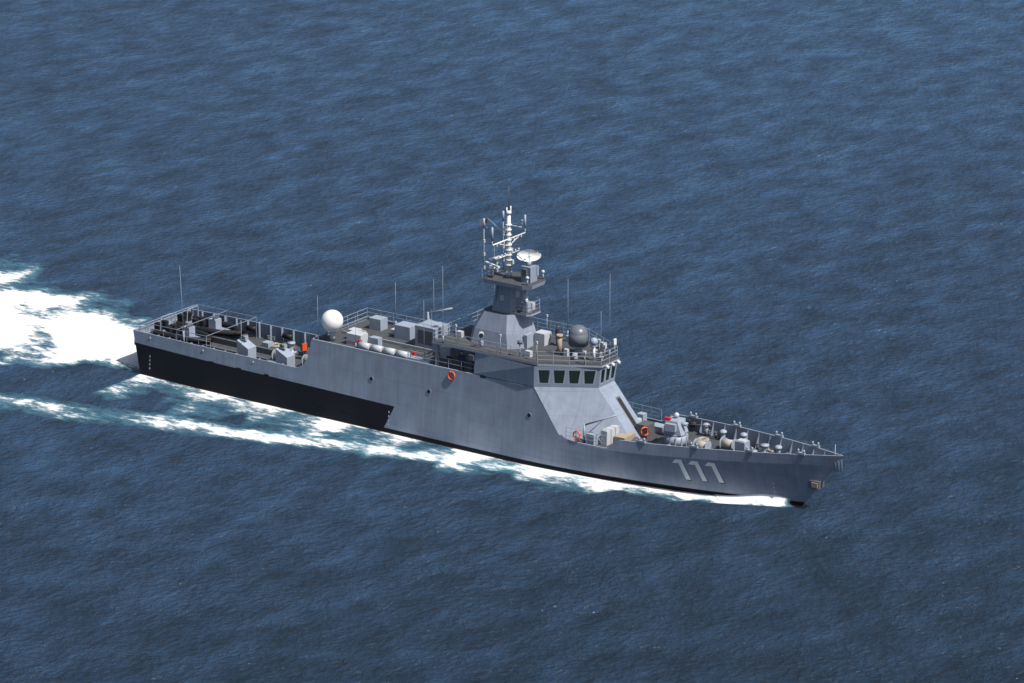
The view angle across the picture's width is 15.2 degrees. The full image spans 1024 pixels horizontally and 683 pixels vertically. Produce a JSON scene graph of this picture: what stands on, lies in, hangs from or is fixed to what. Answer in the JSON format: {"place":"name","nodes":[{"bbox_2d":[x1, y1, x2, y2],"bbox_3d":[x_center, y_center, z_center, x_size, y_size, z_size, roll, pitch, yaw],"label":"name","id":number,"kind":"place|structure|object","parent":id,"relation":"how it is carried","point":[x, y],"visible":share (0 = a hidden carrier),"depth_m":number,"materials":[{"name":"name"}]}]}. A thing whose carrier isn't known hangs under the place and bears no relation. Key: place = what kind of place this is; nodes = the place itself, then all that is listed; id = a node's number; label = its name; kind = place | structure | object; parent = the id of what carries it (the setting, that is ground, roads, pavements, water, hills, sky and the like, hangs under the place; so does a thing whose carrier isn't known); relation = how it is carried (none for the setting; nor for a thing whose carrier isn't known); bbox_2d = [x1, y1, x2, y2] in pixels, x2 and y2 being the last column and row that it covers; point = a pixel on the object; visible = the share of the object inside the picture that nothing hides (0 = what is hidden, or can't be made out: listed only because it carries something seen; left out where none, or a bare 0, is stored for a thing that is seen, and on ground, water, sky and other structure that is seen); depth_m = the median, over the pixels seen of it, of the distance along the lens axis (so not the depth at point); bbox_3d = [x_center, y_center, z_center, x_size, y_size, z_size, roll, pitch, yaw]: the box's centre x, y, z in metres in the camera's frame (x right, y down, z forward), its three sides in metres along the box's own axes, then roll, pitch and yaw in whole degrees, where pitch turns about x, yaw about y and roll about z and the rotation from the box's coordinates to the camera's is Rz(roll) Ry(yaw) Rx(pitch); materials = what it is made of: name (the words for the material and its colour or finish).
{"place":"outdoors","nodes":[
{"label":"outdoors","id":0,"kind":"place"},
{"bbox_2d":[0,0,1023,682],"bbox_3d":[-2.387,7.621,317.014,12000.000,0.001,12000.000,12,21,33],"label":"sea","id":1,"kind":"structure","parent":0,"point":[798,220],"depth_m":352.26,"materials":[{"name":"liquid"}]},
{"bbox_2d":[0,266,145,369],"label":"stern wake","id":2,"kind":"object","parent":1,"relation":"on","point":[80,336],"visible":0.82,"depth_m":344.19,"materials":[{"name":"liquid"}]},
{"bbox_2d":[0,374,717,500],"bbox_3d":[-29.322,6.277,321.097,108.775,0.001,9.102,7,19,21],"label":"wake foam","id":3,"kind":"object","parent":1,"relation":"on","point":[256,435],"visible":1,"depth_m":316.19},
{"bbox_2d":[133,309,844,506],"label":"hull","id":4,"kind":"object","parent":1,"relation":"on","point":[458,410],"visible":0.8,"depth_m":312.65,"materials":[{"name":"paint"}]},
{"bbox_2d":[312,316,639,440],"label":"superstructure","id":5,"kind":"object","parent":4,"relation":"on","point":[577,395],"visible":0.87,"depth_m":307.78,"materials":[{"name":"grey paint"}]},
{"bbox_2d":[317,284,620,379],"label":"upper deck equipment","id":6,"kind":"object","parent":5,"relation":"on","point":[425,334],"visible":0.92,"depth_m":317.40,"materials":[{"name":"grey paint"}]},
{"bbox_2d":[470,186,550,348],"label":"mast","id":7,"kind":"object","parent":5,"relation":"on","point":[509,318],"visible":1,"depth_m":310.94,"materials":[{"name":"grey metal"}]},
{"bbox_2d":[484,220,544,303],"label":"mast fittings","id":8,"kind":"object","parent":7,"relation":"attached to","point":[495,262],"visible":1,"depth_m":310.99,"materials":[{"name":"white metal"}]},
{"bbox_2d":[147,304,819,455],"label":"deck clutter","id":9,"kind":"object","parent":4,"relation":"on","point":[641,416],"visible":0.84,"depth_m":317.85,"materials":[{"name":"metal"}]},
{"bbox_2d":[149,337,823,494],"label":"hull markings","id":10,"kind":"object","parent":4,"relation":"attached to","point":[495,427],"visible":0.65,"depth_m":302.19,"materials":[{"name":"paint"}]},
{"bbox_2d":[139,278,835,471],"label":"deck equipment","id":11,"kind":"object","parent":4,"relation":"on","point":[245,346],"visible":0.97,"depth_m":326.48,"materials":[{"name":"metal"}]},
{"bbox_2d":[657,412,710,446],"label":"gun","id":12,"kind":"object","parent":4,"relation":"on","point":[675,430],"visible":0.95,"depth_m":304.84,"materials":[{"name":"grey paint"}]},
{"bbox_2d":[706,494,786,506],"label":"bow wave","id":13,"kind":"object","parent":1,"relation":"on","point":[765,500],"visible":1,"depth_m":300.76,"materials":[{"name":"liquid"}]}
]}

